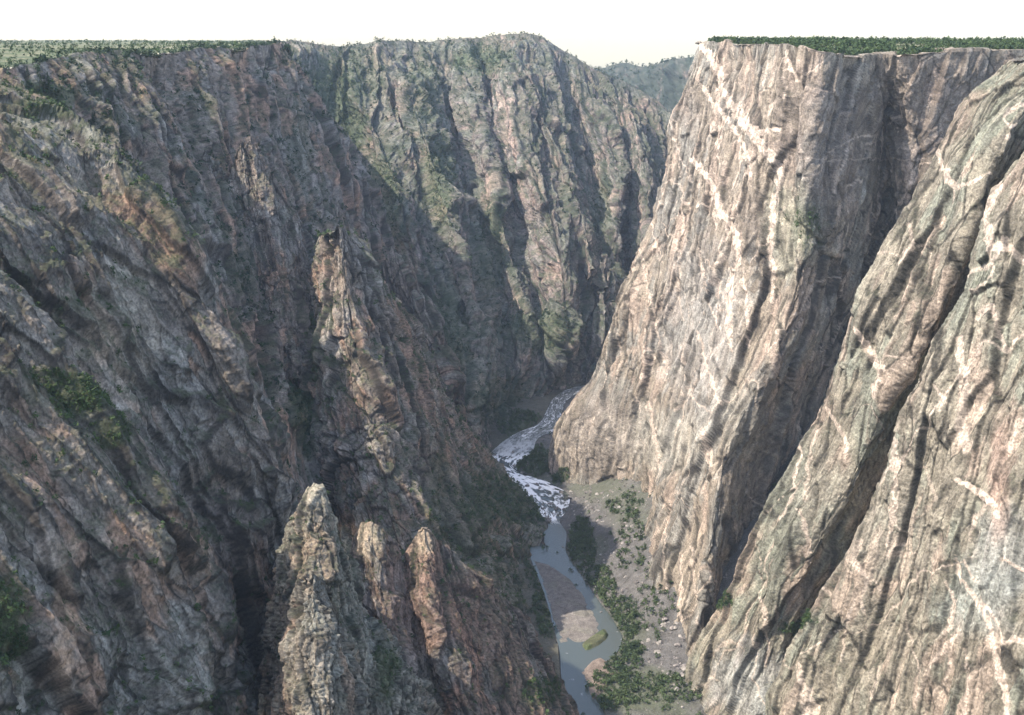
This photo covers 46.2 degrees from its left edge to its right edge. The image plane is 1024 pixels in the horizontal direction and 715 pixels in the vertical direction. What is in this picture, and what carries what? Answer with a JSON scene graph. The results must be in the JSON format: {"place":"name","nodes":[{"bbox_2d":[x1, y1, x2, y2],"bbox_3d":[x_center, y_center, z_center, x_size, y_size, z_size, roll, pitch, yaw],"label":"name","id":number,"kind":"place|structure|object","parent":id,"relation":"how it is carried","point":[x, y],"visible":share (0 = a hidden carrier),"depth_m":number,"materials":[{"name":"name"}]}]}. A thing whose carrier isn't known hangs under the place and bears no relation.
{"place":"outdoors","nodes":[
{"label":"outdoors","id":0,"kind":"place"},
{"bbox_2d":[0,270,257,714],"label":"rock ridge","id":1,"kind":"object","parent":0,"point":[70,666],"visible":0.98,"depth_m":555.81,"materials":[{"name":"grey stone"}]},
{"bbox_2d":[0,270,255,714],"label":"scrub","id":2,"kind":"object","parent":1,"relation":"on","point":[101,392],"visible":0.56,"depth_m":569.54,"materials":[{"name":"green plant"}]},
{"bbox_2d":[0,40,260,68],"bbox_3d":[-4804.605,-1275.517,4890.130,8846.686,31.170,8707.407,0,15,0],"label":"plateau","id":3,"kind":"structure","parent":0,"point":[19,55],"depth_m":1840.26,"materials":[{"name":"soil"}]},
{"bbox_2d":[0,39,268,64],"bbox_3d":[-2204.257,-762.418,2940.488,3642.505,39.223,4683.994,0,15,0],"label":"scrub","id":4,"kind":"object","parent":3,"relation":"on","point":[227,43],"visible":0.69,"depth_m":1930.95,"materials":[{"name":"green plant"}]},
{"bbox_2d":[0,68,298,710],"bbox_3d":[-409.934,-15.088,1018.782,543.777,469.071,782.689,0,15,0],"label":"rock ridge","id":5,"kind":"object","parent":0,"point":[232,453],"visible":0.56,"depth_m":810.95,"materials":[{"name":"grey stone"}]},
{"bbox_2d":[0,71,291,662],"bbox_3d":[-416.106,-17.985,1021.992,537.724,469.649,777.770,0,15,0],"label":"scrub","id":6,"kind":"object","parent":5,"relation":"on","point":[52,101],"visible":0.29,"depth_m":841.23,"materials":[{"name":"green plant"}]},
{"bbox_2d":[3,43,395,502],"bbox_3d":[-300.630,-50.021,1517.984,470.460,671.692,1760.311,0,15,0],"label":"cliff","id":7,"kind":"structure","parent":0,"point":[225,115],"depth_m":1479.25,"materials":[{"name":"grey stone"}]},
{"bbox_2d":[26,66,29,78],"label":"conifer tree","id":8,"kind":"object","parent":7,"relation":"on","point":[27,72],"visible":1,"depth_m":1144.82,"materials":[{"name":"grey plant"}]},
{"bbox_2d":[0,36,396,497],"bbox_3d":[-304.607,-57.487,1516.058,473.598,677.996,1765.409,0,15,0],"label":"scrub","id":9,"kind":"object","parent":7,"relation":"on","point":[126,53],"visible":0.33,"depth_m":1350.23,"materials":[{"name":"green plant"}]},
{"bbox_2d":[197,150,256,311],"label":"rock ridge","id":10,"kind":"object","parent":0,"point":[212,166],"visible":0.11,"depth_m":1443.30,"materials":[{"name":"grey stone"}]},
{"bbox_2d":[228,136,315,397],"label":"rock ridge","id":11,"kind":"object","parent":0,"point":[270,219],"visible":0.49,"depth_m":1425.13,"materials":[{"name":"grey stone"}]},
{"bbox_2d":[271,574,369,714],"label":"rock spire","id":12,"kind":"object","parent":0,"point":[320,674],"visible":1,"depth_m":590.64,"materials":[{"name":"grey stone"}]},
{"bbox_2d":[257,483,443,714],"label":"rock spire","id":13,"kind":"object","parent":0,"point":[307,550],"visible":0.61,"depth_m":692.60,"materials":[{"name":"grey stone"}]},
{"bbox_2d":[263,490,443,709],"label":"scrub","id":14,"kind":"object","parent":13,"relation":"on","point":[379,621],"visible":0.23,"depth_m":710.66,"materials":[{"name":"green plant"}]},
{"bbox_2d":[294,225,547,614],"bbox_3d":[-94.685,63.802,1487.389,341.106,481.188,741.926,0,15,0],"label":"rock ridge","id":15,"kind":"object","parent":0,"point":[377,394],"visible":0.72,"depth_m":1347.53,"materials":[{"name":"grey stone"}]},
{"bbox_2d":[293,222,548,613],"bbox_3d":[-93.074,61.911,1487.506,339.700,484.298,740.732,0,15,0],"label":"scrub","id":16,"kind":"object","parent":15,"relation":"on","point":[472,512],"visible":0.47,"depth_m":1419.59,"materials":[{"name":"green plant"}]},
{"bbox_2d":[380,247,492,448],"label":"rock ridge","id":17,"kind":"object","parent":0,"point":[397,269],"visible":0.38,"depth_m":1958.17,"materials":[{"name":"grey stone"}]},
{"bbox_2d":[255,33,670,447],"bbox_3d":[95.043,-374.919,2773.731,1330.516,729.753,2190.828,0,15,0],"label":"cliff","id":18,"kind":"structure","parent":0,"point":[529,216],"depth_m":2569.61,"materials":[{"name":"grey stone"}]},
{"bbox_2d":[259,30,669,446],"bbox_3d":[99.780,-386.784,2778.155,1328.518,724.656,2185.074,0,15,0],"label":"scrub","id":19,"kind":"object","parent":18,"relation":"on","point":[434,154],"visible":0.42,"depth_m":2620.90,"materials":[{"name":"green plant"}]},
{"bbox_2d":[349,521,579,714],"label":"rock spire","id":20,"kind":"object","parent":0,"point":[433,655],"visible":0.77,"depth_m":859.63,"materials":[{"name":"stone"}]},
{"bbox_2d":[363,519,584,714],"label":"scrub","id":21,"kind":"object","parent":20,"relation":"on","point":[533,679],"visible":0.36,"depth_m":887.12,"materials":[{"name":"green plant"}]},
{"bbox_2d":[0,0,1023,68],"label":"sky","id":22,"kind":"structure","parent":0,"point":[600,33],"materials":[{"name":"white"}]},
{"bbox_2d":[491,385,621,714],"bbox_3d":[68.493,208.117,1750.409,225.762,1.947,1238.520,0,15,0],"label":"river","id":23,"kind":"structure","parent":0,"point":[576,658],"depth_m":1562.96,"materials":[{"name":"liquid"}]},
{"bbox_2d":[524,64,623,300],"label":"rock ridge","id":24,"kind":"object","parent":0,"point":[556,156],"visible":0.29,"depth_m":2643.54,"materials":[{"name":"grey stone"}]},
{"bbox_2d":[581,254,615,384],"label":"rock ridge","id":25,"kind":"object","parent":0,"point":[604,311],"visible":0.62,"depth_m":2395.40,"materials":[{"name":"grey stone"}]},
{"bbox_2d":[611,93,661,270],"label":"rock ridge","id":26,"kind":"object","parent":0,"point":[645,182],"visible":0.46,"depth_m":2813.73,"materials":[{"name":"grey stone"}]},
{"bbox_2d":[490,380,797,714],"bbox_3d":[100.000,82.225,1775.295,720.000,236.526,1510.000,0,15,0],"label":"canyon floor","id":27,"kind":"structure","parent":0,"point":[540,405],"depth_m":1455.05,"materials":[{"name":"stone"}]},
{"bbox_2d":[534,561,598,642],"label":"gravel bar","id":28,"kind":"object","parent":27,"relation":"on","point":[574,619],"visible":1,"depth_m":1416.52,"materials":[{"name":"gravel"}]},
{"bbox_2d":[582,629,607,649],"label":"grass islet","id":29,"kind":"object","parent":28,"relation":"on","point":[597,639],"depth_m":1337.68,"materials":[{"name":"plant"}]},
{"bbox_2d":[582,658,612,699],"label":"gravel bar","id":30,"kind":"object","parent":27,"relation":"on","point":[597,663],"visible":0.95,"depth_m":1270.79,"materials":[{"name":"gravel"}]},
{"bbox_2d":[523,397,746,714],"bbox_3d":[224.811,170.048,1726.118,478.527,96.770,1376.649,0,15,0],"label":"scree","id":31,"kind":"structure","parent":27,"relation":"on","point":[649,625],"depth_m":1512.70,"materials":[{"name":"stone"}]},
{"bbox_2d":[495,408,776,714],"bbox_3d":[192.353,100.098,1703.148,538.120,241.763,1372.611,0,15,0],"label":"scrub","id":32,"kind":"object","parent":27,"relation":"on","point":[624,657],"visible":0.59,"depth_m":1410.72,"materials":[{"name":"green plant"}]},
{"bbox_2d":[596,57,693,113],"bbox_3d":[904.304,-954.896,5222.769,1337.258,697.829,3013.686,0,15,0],"label":"mountain","id":33,"kind":"structure","parent":0,"point":[665,87],"depth_m":5276.83,"materials":[{"name":"grey stone"}]},
{"bbox_2d":[594,55,693,104],"bbox_3d":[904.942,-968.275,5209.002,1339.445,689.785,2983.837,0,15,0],"label":"scrub","id":34,"kind":"object","parent":33,"relation":"on","point":[661,61],"visible":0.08,"depth_m":5456.40,"materials":[{"name":"green plant"}]},
{"bbox_2d":[548,39,1023,656],"bbox_3d":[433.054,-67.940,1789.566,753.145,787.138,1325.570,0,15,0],"label":"cliff","id":35,"kind":"structure","parent":0,"point":[696,403],"depth_m":1444.73,"materials":[{"name":"beige stone"}]},
{"bbox_2d":[550,199,820,484],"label":"scrub","id":36,"kind":"object","parent":35,"relation":"on","point":[554,476],"visible":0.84,"depth_m":1816.39,"materials":[{"name":"green plant"}]},
{"bbox_2d":[685,56,1023,714],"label":"rock ridge","id":37,"kind":"object","parent":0,"point":[908,294],"visible":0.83,"depth_m":1062.38,"materials":[{"name":"beige stone"}]},
{"bbox_2d":[715,588,802,636],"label":"scrub","id":38,"kind":"object","parent":37,"relation":"on","point":[721,604],"visible":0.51,"depth_m":1138.11,"materials":[{"name":"green plant"}]},
{"bbox_2d":[765,152,1023,714],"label":"rock ridge","id":39,"kind":"object","parent":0,"point":[917,608],"visible":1,"depth_m":826.42,"materials":[{"name":"beige stone"}]},
{"bbox_2d":[800,607,817,628],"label":"scrub","id":40,"kind":"object","parent":39,"relation":"on","point":[806,617],"visible":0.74,"depth_m":955.71,"materials":[{"name":"green plant"}]},
{"bbox_2d":[813,42,1017,54],"bbox_3d":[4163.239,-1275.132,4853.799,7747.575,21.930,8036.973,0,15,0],"label":"plateau","id":41,"kind":"structure","parent":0,"point":[861,47],"depth_m":1501.74,"materials":[{"name":"plant"}]},
{"bbox_2d":[707,35,1023,55],"bbox_3d":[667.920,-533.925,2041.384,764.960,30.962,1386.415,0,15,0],"label":"woodland","id":42,"kind":"object","parent":41,"relation":"on","point":[882,44],"visible":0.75,"depth_m":1486.11,"materials":[{"name":"green plant"}]}
]}

